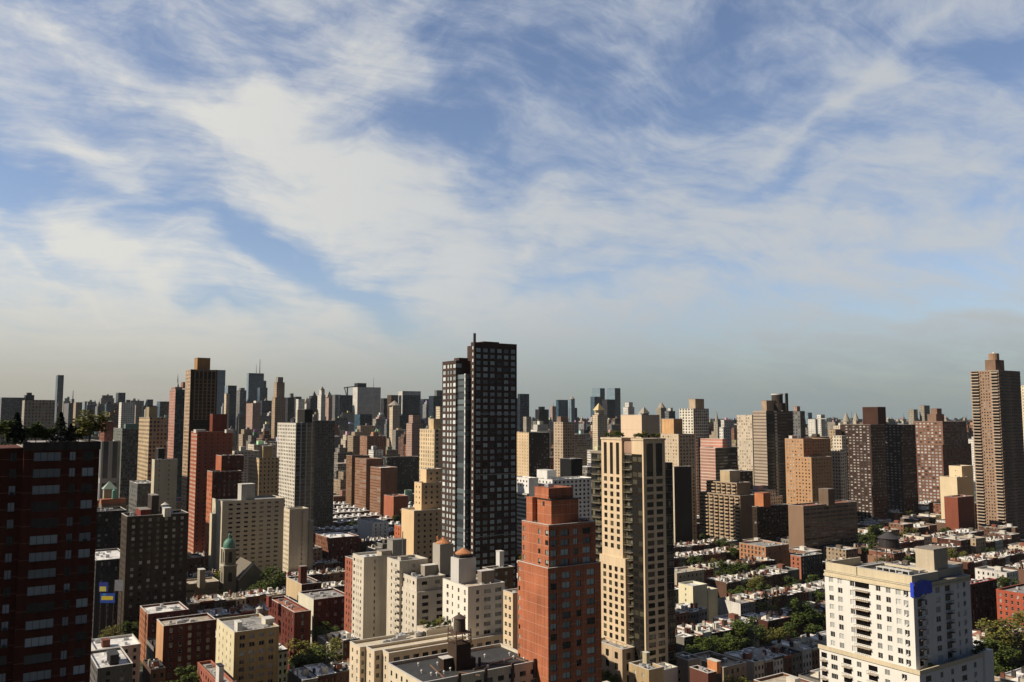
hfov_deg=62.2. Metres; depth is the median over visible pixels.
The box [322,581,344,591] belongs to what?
row house
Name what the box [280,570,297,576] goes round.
row house
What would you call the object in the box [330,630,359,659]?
row house
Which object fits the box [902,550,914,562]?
row house
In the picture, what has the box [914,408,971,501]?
setback red block
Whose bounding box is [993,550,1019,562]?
row house
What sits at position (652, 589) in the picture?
window
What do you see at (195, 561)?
tenement
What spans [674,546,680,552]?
row house
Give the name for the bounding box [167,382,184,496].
pink edged tower
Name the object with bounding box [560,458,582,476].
black office
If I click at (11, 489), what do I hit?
window
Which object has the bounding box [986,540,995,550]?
row house
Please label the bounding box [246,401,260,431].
office tower
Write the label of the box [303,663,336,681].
row house
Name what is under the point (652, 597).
window
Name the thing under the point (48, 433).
deciduous shrub
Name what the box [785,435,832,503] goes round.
orange brick block
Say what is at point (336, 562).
row house
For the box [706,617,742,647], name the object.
row house
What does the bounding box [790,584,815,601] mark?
row house
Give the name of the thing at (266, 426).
highrise block
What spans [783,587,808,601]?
row house
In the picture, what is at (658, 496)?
window
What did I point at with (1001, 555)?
row house
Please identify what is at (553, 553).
window
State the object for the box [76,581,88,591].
window
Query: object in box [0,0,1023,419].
sky
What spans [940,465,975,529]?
cream block
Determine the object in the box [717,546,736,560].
row house
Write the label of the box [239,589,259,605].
row house
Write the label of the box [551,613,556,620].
window
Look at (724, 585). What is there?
row house
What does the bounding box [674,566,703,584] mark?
grey stucco house
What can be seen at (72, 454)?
window
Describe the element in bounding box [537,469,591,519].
gridded white block
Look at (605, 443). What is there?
window
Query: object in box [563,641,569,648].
window
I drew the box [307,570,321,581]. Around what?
row house
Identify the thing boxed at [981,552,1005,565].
row house
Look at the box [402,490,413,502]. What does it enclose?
apartment house
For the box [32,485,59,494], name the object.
window
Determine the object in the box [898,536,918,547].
row house
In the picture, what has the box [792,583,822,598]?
row house
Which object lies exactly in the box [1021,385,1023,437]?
cream tower
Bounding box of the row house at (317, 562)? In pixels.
[313,558,324,569]
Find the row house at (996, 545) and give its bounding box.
[986,537,998,550]
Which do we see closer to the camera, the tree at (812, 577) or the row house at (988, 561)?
the tree at (812, 577)
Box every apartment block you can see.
[117,493,188,640]
[208,483,284,581]
[283,507,313,572]
[349,622,502,681]
[387,639,535,681]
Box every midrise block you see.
[232,441,236,449]
[334,459,345,477]
[334,470,345,493]
[386,446,399,456]
[550,456,553,469]
[582,463,590,476]
[751,485,782,504]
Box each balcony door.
[844,658,851,664]
[844,668,851,673]
[855,581,868,588]
[856,591,868,598]
[856,600,869,607]
[856,610,869,617]
[857,619,869,626]
[857,629,870,636]
[857,638,870,645]
[858,648,871,655]
[869,665,877,671]
[869,675,877,681]
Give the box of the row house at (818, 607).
[802,602,825,630]
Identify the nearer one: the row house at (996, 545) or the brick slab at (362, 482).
the row house at (996, 545)
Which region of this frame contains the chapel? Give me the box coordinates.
[99,481,125,508]
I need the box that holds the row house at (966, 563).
[948,556,973,578]
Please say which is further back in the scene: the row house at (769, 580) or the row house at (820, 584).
the row house at (769, 580)
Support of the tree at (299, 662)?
on the ground
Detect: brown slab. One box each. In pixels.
[752,492,788,541]
[788,488,857,556]
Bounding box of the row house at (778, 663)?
[743,647,783,673]
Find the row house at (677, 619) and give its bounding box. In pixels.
[675,613,679,627]
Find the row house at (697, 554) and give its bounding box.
[681,550,703,562]
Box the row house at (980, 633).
[972,630,1003,670]
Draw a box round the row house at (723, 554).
[704,548,726,561]
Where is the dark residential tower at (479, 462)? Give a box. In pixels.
[441,333,516,587]
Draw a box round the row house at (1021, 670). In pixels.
[1015,667,1023,672]
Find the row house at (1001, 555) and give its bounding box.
[986,552,1010,564]
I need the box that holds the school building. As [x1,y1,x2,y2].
[186,568,218,596]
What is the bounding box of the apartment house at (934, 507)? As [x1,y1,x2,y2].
[929,501,977,526]
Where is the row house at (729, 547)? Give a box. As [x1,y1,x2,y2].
[720,545,739,559]
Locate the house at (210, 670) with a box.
[197,660,236,681]
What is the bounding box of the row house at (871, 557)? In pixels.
[868,554,892,562]
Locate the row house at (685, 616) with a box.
[675,608,690,624]
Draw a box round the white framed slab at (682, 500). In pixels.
[673,466,692,542]
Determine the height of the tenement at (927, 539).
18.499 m
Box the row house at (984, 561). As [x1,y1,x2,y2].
[960,555,987,565]
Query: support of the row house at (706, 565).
on the ground
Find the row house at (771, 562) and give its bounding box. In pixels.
[755,557,775,565]
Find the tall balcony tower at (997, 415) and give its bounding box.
[970,352,1023,537]
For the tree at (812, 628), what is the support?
on the ground
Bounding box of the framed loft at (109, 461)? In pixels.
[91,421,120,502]
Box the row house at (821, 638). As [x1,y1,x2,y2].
[800,631,826,642]
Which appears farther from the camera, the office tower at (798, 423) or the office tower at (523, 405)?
the office tower at (523, 405)
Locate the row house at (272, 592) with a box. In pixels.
[265,587,280,596]
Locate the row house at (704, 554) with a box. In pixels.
[693,551,709,562]
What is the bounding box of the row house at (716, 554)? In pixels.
[703,550,719,561]
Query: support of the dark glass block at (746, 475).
on the ground
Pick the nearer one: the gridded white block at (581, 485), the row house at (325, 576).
the row house at (325, 576)
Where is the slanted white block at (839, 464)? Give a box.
[831,435,848,499]
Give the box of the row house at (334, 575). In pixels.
[321,566,339,581]
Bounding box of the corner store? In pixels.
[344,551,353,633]
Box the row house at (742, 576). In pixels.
[734,573,753,582]
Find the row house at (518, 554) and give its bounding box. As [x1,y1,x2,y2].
[517,550,521,559]
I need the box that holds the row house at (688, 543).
[677,540,698,550]
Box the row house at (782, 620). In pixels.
[752,609,788,638]
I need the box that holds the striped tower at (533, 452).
[517,431,549,476]
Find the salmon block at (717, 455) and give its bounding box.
[700,435,737,490]
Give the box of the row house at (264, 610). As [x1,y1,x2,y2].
[250,605,266,615]
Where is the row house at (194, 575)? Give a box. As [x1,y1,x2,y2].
[188,571,196,578]
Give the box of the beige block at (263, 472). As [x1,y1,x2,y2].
[248,445,278,495]
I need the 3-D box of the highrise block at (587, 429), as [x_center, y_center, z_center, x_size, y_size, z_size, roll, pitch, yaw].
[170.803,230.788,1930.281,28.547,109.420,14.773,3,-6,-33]
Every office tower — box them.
[0,397,24,442]
[21,400,54,440]
[24,393,33,399]
[54,375,63,422]
[63,396,73,427]
[73,402,81,439]
[82,401,92,418]
[95,404,104,418]
[104,402,112,415]
[116,393,125,409]
[118,400,134,427]
[134,405,141,423]
[146,399,152,406]
[157,401,168,416]
[216,370,225,410]
[224,393,229,428]
[225,385,236,429]
[236,388,245,415]
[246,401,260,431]
[257,387,267,400]
[271,377,285,438]
[285,393,293,421]
[294,397,301,414]
[295,399,304,421]
[305,398,310,408]
[317,387,325,419]
[325,391,332,419]
[332,395,337,417]
[338,395,352,415]
[354,414,371,431]
[381,398,386,418]
[387,395,397,418]
[389,401,399,446]
[406,415,422,455]
[421,399,428,418]
[429,390,441,416]
[436,406,441,418]
[517,398,517,430]
[518,394,528,431]
[523,417,530,431]
[535,407,548,428]
[550,402,555,427]
[556,400,567,421]
[569,397,574,421]
[592,403,606,449]
[602,399,614,419]
[623,402,633,414]
[639,407,648,414]
[656,402,665,437]
[665,408,674,418]
[714,411,720,438]
[719,420,731,445]
[793,406,805,437]
[806,413,811,423]
[808,418,831,435]
[817,415,824,435]
[829,429,841,448]
[908,409,917,423]
[919,405,929,420]
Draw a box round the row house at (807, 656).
[772,637,811,672]
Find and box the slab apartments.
[113,424,138,508]
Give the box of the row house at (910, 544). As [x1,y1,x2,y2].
[902,538,913,547]
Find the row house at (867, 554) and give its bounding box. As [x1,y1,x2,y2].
[852,544,868,562]
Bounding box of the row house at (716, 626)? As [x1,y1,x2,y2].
[700,620,730,654]
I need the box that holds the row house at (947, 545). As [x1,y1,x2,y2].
[932,543,956,553]
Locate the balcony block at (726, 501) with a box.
[699,470,754,544]
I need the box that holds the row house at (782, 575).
[761,569,788,586]
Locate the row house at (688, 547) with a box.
[677,542,691,551]
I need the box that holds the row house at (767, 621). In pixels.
[741,613,778,645]
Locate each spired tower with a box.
[843,413,849,423]
[853,412,858,423]
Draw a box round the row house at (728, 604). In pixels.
[718,596,747,615]
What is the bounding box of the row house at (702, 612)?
[676,602,706,623]
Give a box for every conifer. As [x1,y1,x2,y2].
[0,412,28,444]
[46,412,72,441]
[62,423,77,441]
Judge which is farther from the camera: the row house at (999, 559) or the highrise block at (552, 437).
the highrise block at (552, 437)
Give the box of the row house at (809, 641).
[792,636,826,645]
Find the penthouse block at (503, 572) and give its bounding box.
[482,550,513,589]
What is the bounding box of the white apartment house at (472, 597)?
[443,547,504,639]
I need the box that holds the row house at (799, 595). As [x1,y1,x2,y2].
[771,585,802,603]
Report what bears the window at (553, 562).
in the brick tower at (559, 603)
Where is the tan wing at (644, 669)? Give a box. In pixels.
[628,651,663,681]
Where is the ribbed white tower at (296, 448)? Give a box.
[277,409,314,519]
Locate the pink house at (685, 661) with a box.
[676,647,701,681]
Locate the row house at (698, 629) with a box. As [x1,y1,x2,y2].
[677,622,711,647]
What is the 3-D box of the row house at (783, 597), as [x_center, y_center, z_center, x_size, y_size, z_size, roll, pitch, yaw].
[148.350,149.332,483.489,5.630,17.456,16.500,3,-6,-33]
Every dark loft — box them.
[92,548,119,638]
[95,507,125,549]
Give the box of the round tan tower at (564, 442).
[554,416,574,476]
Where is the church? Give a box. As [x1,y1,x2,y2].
[220,530,267,594]
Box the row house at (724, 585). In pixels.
[706,576,733,596]
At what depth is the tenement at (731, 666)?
341.72 m
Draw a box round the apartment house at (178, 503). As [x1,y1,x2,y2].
[176,497,180,509]
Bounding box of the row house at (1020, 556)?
[999,549,1022,561]
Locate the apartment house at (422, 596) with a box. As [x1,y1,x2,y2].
[401,536,453,632]
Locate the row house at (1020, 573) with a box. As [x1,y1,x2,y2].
[1001,564,1023,583]
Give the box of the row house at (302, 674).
[288,665,317,681]
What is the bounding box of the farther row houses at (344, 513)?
[321,500,1018,535]
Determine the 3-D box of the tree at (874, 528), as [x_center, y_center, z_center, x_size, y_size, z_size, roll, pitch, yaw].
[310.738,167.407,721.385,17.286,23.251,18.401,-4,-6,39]
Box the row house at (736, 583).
[714,575,740,589]
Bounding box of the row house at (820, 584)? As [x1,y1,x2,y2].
[808,582,824,586]
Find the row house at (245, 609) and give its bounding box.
[232,603,255,614]
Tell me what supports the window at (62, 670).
in the brick apartment tower at (48, 504)
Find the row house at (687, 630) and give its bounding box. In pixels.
[676,627,702,645]
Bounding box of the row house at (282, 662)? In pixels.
[278,643,287,681]
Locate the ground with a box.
[568,418,977,529]
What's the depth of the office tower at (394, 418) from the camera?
1698.32 m
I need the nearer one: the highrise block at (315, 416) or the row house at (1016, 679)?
the row house at (1016, 679)
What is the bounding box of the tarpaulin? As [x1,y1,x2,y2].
[910,580,931,597]
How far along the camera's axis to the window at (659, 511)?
338.22 m
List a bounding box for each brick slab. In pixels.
[346,455,369,506]
[354,457,381,509]
[370,466,397,516]
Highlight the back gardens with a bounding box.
[140,494,975,669]
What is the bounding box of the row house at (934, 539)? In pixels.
[929,534,938,543]
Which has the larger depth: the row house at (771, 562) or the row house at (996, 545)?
the row house at (996, 545)
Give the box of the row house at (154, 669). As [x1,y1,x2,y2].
[142,658,165,681]
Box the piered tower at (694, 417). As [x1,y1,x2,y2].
[679,399,708,514]
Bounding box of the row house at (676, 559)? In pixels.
[674,557,678,567]
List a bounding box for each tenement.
[91,634,140,681]
[139,601,188,662]
[155,613,215,681]
[187,552,203,572]
[215,608,278,681]
[266,594,310,670]
[298,588,344,644]
[313,528,337,531]
[313,543,322,558]
[359,537,360,552]
[373,539,386,548]
[693,651,746,681]
[697,523,699,539]
[708,537,736,544]
[714,613,758,646]
[742,537,767,541]
[753,672,811,681]
[766,563,799,585]
[776,536,788,543]
[789,546,821,553]
[790,552,822,583]
[823,544,857,560]
[858,527,883,539]
[864,517,888,526]
[869,548,905,560]
[883,526,899,536]
[885,520,913,534]
[893,560,915,564]
[902,514,929,523]
[903,533,931,544]
[913,521,936,533]
[919,512,940,518]
[938,536,970,555]
[948,561,963,573]
[955,527,983,536]
[956,534,985,553]
[970,578,996,629]
[975,566,1018,586]
[979,524,1011,536]
[989,530,1019,543]
[994,676,1015,681]
[996,583,1023,624]
[1008,542,1023,550]
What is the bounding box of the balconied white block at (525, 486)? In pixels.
[517,476,537,552]
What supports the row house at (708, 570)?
on the ground
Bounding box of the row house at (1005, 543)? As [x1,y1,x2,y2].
[986,535,1007,549]
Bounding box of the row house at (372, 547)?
[366,544,381,551]
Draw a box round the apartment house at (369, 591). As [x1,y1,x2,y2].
[352,531,405,639]
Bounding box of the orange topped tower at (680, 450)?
[661,419,696,540]
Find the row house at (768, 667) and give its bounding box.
[736,650,773,676]
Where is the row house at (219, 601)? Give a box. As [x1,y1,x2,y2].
[208,593,225,608]
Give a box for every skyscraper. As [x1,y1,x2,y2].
[246,365,263,400]
[353,382,380,425]
[398,391,420,415]
[590,388,604,416]
[607,388,620,417]
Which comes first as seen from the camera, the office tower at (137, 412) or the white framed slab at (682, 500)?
the white framed slab at (682, 500)
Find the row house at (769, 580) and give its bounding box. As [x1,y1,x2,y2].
[750,570,772,588]
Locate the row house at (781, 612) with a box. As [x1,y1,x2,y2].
[763,607,798,637]
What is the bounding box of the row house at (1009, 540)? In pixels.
[989,535,1011,543]
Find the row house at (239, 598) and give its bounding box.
[229,590,245,604]
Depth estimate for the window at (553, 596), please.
258.56 m
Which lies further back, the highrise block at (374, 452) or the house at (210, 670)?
the highrise block at (374, 452)
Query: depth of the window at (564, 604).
260.81 m
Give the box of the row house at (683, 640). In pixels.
[675,628,694,652]
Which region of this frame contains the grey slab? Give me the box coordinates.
[313,420,334,527]
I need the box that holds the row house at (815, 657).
[784,636,819,669]
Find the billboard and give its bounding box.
[99,580,123,637]
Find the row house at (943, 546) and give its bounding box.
[930,542,952,552]
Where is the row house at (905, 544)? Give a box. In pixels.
[899,540,908,549]
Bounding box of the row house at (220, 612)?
[210,607,229,617]
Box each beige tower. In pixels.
[401,468,441,563]
[419,419,441,480]
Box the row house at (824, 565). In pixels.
[823,560,830,577]
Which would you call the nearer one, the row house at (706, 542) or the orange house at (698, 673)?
the orange house at (698, 673)
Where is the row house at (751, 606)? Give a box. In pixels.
[727,592,754,612]
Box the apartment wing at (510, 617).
[503,588,517,649]
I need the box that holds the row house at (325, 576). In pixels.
[315,568,330,581]
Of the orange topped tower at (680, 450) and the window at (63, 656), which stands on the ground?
the orange topped tower at (680, 450)
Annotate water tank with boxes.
[256,605,263,614]
[447,612,471,644]
[873,530,904,564]
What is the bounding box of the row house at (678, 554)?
[675,552,691,566]
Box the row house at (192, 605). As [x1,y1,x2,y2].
[186,597,199,614]
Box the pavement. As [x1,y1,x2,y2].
[139,491,1023,681]
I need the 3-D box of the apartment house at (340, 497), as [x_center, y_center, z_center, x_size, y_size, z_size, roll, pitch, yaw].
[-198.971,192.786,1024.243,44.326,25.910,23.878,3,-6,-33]
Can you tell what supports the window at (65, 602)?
in the brick apartment tower at (48, 504)
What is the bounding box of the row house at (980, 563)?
[957,557,982,570]
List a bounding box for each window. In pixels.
[0,638,7,648]
[0,656,6,665]
[0,673,5,681]
[1,621,8,630]
[2,604,9,613]
[3,587,9,596]
[4,553,11,562]
[4,570,10,579]
[5,536,12,545]
[6,519,13,528]
[7,502,14,511]
[8,486,15,494]
[9,469,15,477]
[10,452,16,461]
[23,652,51,664]
[23,669,51,681]
[24,635,52,647]
[25,618,53,630]
[26,601,54,613]
[27,584,55,596]
[28,551,56,561]
[28,568,55,578]
[29,534,57,545]
[30,518,58,528]
[31,501,58,511]
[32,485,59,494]
[33,452,61,461]
[33,468,60,477]
[60,650,66,659]
[60,667,65,676]
[61,633,67,642]
[62,617,68,625]
[63,583,69,592]
[63,600,68,609]
[64,566,70,575]
[65,550,71,558]
[66,517,72,525]
[66,533,71,542]
[67,500,73,509]
[68,484,74,492]
[69,452,75,460]
[69,468,74,476]
[73,648,85,657]
[73,664,84,674]
[74,631,86,641]
[75,614,86,624]
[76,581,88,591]
[76,598,87,607]
[77,565,89,574]
[78,548,89,557]
[79,516,91,525]
[79,532,90,541]
[80,500,91,508]
[81,467,93,476]
[81,483,92,492]
[82,451,93,459]
[550,530,555,536]
[550,540,555,546]
[550,573,555,579]
[550,583,555,589]
[551,550,555,556]
[551,560,555,566]
[551,593,555,599]
[551,603,555,609]
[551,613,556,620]
[551,623,556,630]
[551,633,556,640]
[551,644,556,650]
[551,654,556,660]
[551,664,556,670]
[551,674,556,681]
[561,529,568,535]
[561,539,568,545]
[561,549,568,555]
[561,559,568,565]
[562,571,569,578]
[562,581,569,588]
[562,591,569,598]
[562,601,569,608]
[562,611,569,618]
[562,621,569,628]
[562,631,569,638]
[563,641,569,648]
[563,651,570,658]
[563,661,570,668]
[563,671,570,678]
[573,528,577,534]
[573,538,577,544]
[573,548,577,553]
[573,557,577,563]
[576,580,580,586]
[576,590,580,596]
[576,600,580,606]
[576,609,580,615]
[576,619,580,625]
[583,527,589,533]
[583,537,589,543]
[583,546,589,552]
[583,556,589,562]
[587,568,593,574]
[587,578,593,584]
[587,588,593,594]
[587,598,594,604]
[587,607,594,614]
[587,617,594,624]
[587,627,594,633]
[587,637,594,643]
[587,647,594,653]
[587,656,594,663]
[588,666,594,673]
[588,676,594,681]
[604,442,606,468]
[610,442,612,468]
[616,443,618,469]
[646,443,652,471]
[647,479,652,483]
[647,487,652,491]
[647,502,653,506]
[647,510,653,514]
[647,517,653,522]
[647,525,653,529]
[648,533,653,537]
[648,564,653,568]
[648,572,654,576]
[648,579,654,584]
[648,587,654,592]
[648,595,654,600]
[656,443,661,470]
[656,471,661,475]
[656,486,662,490]
[656,494,662,498]
[657,509,662,513]
[657,532,662,536]
[657,547,663,552]
[657,555,663,559]
[657,563,663,567]
[658,586,663,590]
[831,654,836,660]
[832,664,837,669]
[906,659,910,665]
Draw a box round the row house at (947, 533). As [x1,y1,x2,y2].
[936,531,956,535]
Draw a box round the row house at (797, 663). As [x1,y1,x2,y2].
[762,643,802,676]
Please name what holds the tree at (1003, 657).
on the ground
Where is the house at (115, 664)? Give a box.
[90,647,132,681]
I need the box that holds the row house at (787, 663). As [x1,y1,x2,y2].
[755,646,792,674]
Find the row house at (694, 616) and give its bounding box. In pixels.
[675,604,698,623]
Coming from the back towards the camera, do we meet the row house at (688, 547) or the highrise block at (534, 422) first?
the highrise block at (534, 422)
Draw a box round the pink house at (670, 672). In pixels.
[658,660,677,681]
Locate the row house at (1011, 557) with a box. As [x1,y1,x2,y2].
[990,551,1015,564]
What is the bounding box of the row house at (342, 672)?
[323,660,348,681]
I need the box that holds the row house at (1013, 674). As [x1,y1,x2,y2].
[1005,670,1023,677]
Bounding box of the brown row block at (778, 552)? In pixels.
[739,540,788,566]
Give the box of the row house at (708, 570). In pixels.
[690,563,713,582]
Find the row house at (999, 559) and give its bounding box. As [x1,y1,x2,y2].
[982,553,1001,565]
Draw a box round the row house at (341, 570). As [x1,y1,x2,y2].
[331,566,344,581]
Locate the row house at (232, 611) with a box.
[223,607,241,616]
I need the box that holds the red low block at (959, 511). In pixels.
[944,495,974,530]
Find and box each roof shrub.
[641,431,647,437]
[973,640,986,649]
[975,645,984,651]
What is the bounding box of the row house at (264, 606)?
[258,601,268,615]
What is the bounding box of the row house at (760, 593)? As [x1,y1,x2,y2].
[748,588,780,608]
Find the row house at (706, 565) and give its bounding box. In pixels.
[695,561,719,576]
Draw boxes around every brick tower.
[204,454,243,569]
[517,483,601,681]
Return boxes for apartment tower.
[0,439,100,681]
[137,407,166,480]
[188,414,233,552]
[590,437,675,681]
[737,415,754,484]
[818,545,994,681]
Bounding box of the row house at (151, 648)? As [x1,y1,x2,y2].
[146,638,155,658]
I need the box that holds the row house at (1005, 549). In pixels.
[1002,548,1023,559]
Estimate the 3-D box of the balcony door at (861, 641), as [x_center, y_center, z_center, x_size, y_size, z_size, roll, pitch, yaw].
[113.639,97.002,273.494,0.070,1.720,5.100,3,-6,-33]
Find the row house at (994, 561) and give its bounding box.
[968,553,997,566]
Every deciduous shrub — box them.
[0,419,18,442]
[15,427,37,440]
[28,422,45,441]
[37,427,55,441]
[71,425,86,441]
[72,409,110,440]
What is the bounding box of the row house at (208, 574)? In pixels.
[205,571,213,576]
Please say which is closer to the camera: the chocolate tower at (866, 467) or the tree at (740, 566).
the tree at (740, 566)
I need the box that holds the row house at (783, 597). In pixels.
[757,589,786,607]
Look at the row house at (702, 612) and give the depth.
443.54 m
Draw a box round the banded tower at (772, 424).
[753,393,792,503]
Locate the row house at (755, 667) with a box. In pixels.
[724,651,764,681]
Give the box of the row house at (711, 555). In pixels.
[695,551,714,562]
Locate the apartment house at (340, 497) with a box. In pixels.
[333,490,345,502]
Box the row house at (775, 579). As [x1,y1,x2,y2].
[754,568,780,587]
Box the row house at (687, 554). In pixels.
[675,552,696,565]
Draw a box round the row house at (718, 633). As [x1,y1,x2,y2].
[690,623,722,654]
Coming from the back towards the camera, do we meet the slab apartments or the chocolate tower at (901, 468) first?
the chocolate tower at (901, 468)
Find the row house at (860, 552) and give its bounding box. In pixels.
[843,543,865,563]
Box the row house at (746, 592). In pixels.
[745,590,771,604]
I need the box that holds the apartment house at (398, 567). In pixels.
[386,554,427,635]
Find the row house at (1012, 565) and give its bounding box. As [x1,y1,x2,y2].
[1005,562,1023,566]
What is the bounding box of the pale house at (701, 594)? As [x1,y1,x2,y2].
[678,581,717,620]
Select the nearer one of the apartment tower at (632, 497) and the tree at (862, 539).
the apartment tower at (632, 497)
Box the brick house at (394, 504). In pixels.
[384,492,407,522]
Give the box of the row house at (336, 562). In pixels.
[325,557,342,567]
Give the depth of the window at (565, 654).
259.45 m
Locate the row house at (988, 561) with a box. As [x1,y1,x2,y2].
[967,555,991,565]
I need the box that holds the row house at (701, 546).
[691,541,704,550]
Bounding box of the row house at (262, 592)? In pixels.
[253,588,270,603]
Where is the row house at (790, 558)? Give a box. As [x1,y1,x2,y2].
[789,552,797,566]
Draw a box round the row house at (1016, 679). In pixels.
[998,672,1023,681]
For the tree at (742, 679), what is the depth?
319.11 m
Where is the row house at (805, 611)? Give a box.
[781,605,814,623]
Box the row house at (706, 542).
[696,539,714,548]
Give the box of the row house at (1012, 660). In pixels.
[974,627,1017,667]
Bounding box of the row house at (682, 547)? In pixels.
[674,542,686,551]
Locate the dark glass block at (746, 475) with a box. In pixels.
[740,470,752,488]
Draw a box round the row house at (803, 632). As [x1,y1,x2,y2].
[777,608,806,636]
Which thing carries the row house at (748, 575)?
on the ground
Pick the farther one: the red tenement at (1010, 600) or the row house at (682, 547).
the row house at (682, 547)
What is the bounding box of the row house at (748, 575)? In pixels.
[734,571,759,583]
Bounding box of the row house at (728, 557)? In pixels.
[716,547,731,560]
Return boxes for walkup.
[286,565,321,599]
[313,530,358,564]
[357,518,388,538]
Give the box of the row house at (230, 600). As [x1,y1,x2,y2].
[220,592,235,607]
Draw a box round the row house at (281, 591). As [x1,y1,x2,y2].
[273,587,285,595]
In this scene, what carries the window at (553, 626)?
in the brick tower at (559, 603)
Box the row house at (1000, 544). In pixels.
[982,535,1002,549]
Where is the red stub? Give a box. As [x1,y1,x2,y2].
[394,520,400,537]
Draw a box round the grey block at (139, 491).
[128,480,150,512]
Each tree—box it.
[100,624,124,637]
[118,620,138,634]
[169,665,199,681]
[211,570,219,586]
[218,588,227,594]
[245,585,264,590]
[255,566,286,589]
[285,638,322,665]
[291,645,336,667]
[302,636,343,661]
[311,621,331,640]
[319,625,339,634]
[392,515,399,521]
[602,669,619,681]
[680,647,700,653]
[685,644,704,651]
[687,555,703,565]
[691,636,707,650]
[699,534,712,539]
[700,636,724,653]
[708,559,737,575]
[711,631,736,652]
[715,537,728,546]
[723,674,749,681]
[726,636,754,650]
[728,545,740,558]
[730,560,751,573]
[730,616,767,640]
[731,585,752,593]
[734,641,756,650]
[742,575,766,590]
[754,593,781,611]
[756,583,771,589]
[763,627,790,644]
[777,621,797,638]
[782,575,799,586]
[784,597,820,636]
[803,609,825,630]
[804,623,823,633]
[805,574,820,582]
[812,589,824,601]
[858,532,868,542]
[861,540,877,553]
[865,532,876,540]
[867,524,886,538]
[874,557,890,561]
[899,527,916,537]
[903,510,913,515]
[903,555,915,562]
[939,527,948,531]
[947,548,959,557]
[975,610,1023,666]
[980,636,1013,675]
[985,547,994,552]
[994,661,1005,676]
[996,576,1020,587]
[997,579,1009,588]
[1006,649,1023,669]
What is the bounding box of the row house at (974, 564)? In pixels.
[961,558,978,578]
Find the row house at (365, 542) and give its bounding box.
[361,538,372,551]
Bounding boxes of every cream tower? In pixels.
[621,414,659,437]
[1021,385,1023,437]
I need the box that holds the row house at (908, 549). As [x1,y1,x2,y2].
[897,548,915,562]
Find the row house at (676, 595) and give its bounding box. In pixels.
[675,587,678,603]
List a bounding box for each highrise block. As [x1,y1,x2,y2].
[56,402,61,420]
[62,397,69,413]
[86,403,95,422]
[100,394,113,405]
[109,410,118,429]
[112,403,117,411]
[136,399,143,416]
[142,402,145,416]
[221,403,223,413]
[230,425,235,444]
[232,446,259,482]
[236,411,245,449]
[238,427,252,449]
[246,432,258,449]
[248,441,275,456]
[256,430,273,440]
[260,398,271,415]
[260,414,271,431]
[262,422,270,433]
[264,437,276,456]
[308,391,317,413]
[313,412,325,419]
[332,416,348,430]
[334,436,340,451]
[334,445,350,462]
[335,424,339,435]
[339,425,344,437]
[341,411,353,423]
[341,431,350,447]
[347,429,364,454]
[348,422,353,431]
[357,423,374,435]
[360,432,385,456]
[368,446,382,457]
[373,417,383,428]
[374,424,383,435]
[376,413,385,423]
[384,419,388,439]
[392,428,405,449]
[398,431,405,455]
[400,414,408,429]
[423,401,428,425]
[427,416,435,425]
[531,419,543,429]
[531,421,550,453]
[548,429,553,447]
[549,417,553,430]
[574,420,578,433]
[574,434,590,465]
[578,431,592,449]
[579,421,586,430]
[580,427,590,433]
[587,446,600,465]
[589,427,607,441]
[607,422,620,435]
[610,419,619,423]
[709,420,713,430]
[725,418,736,428]
[731,428,736,442]
[806,434,828,437]
[825,419,835,435]
[827,420,837,435]
[833,423,840,428]
[886,418,894,423]
[966,416,972,438]
[968,436,975,480]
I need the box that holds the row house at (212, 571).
[208,569,219,589]
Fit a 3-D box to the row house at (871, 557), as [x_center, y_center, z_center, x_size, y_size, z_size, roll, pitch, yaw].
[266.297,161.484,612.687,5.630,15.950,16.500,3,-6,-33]
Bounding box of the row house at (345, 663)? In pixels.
[337,660,349,668]
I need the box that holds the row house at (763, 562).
[742,556,768,567]
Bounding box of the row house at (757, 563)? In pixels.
[737,557,760,569]
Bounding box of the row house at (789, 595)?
[769,588,794,601]
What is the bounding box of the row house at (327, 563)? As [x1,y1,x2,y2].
[317,556,332,568]
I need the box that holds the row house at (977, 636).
[973,633,996,660]
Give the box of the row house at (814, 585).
[809,582,824,599]
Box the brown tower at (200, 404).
[181,358,217,511]
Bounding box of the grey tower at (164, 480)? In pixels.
[151,448,177,510]
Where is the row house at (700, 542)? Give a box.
[692,540,709,548]
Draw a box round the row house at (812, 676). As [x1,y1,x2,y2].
[798,671,819,681]
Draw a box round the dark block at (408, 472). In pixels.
[382,456,418,493]
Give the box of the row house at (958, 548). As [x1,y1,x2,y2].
[942,543,960,554]
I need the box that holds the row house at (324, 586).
[322,583,330,588]
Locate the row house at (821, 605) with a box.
[802,601,825,607]
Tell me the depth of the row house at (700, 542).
669.49 m
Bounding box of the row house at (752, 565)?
[735,560,754,570]
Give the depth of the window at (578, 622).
262.83 m
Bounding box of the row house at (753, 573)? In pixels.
[741,570,766,586]
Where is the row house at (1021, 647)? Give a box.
[982,623,1023,665]
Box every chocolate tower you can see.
[840,407,887,521]
[885,424,918,515]
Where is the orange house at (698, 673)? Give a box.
[690,658,720,681]
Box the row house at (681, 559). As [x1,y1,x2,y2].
[674,553,685,567]
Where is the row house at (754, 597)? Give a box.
[732,593,764,611]
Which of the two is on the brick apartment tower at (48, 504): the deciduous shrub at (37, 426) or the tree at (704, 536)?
the deciduous shrub at (37, 426)
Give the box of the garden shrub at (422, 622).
[418,619,426,626]
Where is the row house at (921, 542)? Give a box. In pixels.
[901,535,923,545]
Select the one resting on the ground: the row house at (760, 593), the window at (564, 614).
the row house at (760, 593)
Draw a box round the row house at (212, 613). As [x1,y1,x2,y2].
[197,609,217,627]
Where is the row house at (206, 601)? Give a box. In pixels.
[193,594,213,609]
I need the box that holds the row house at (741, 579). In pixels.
[721,573,747,589]
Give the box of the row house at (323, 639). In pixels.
[317,633,342,661]

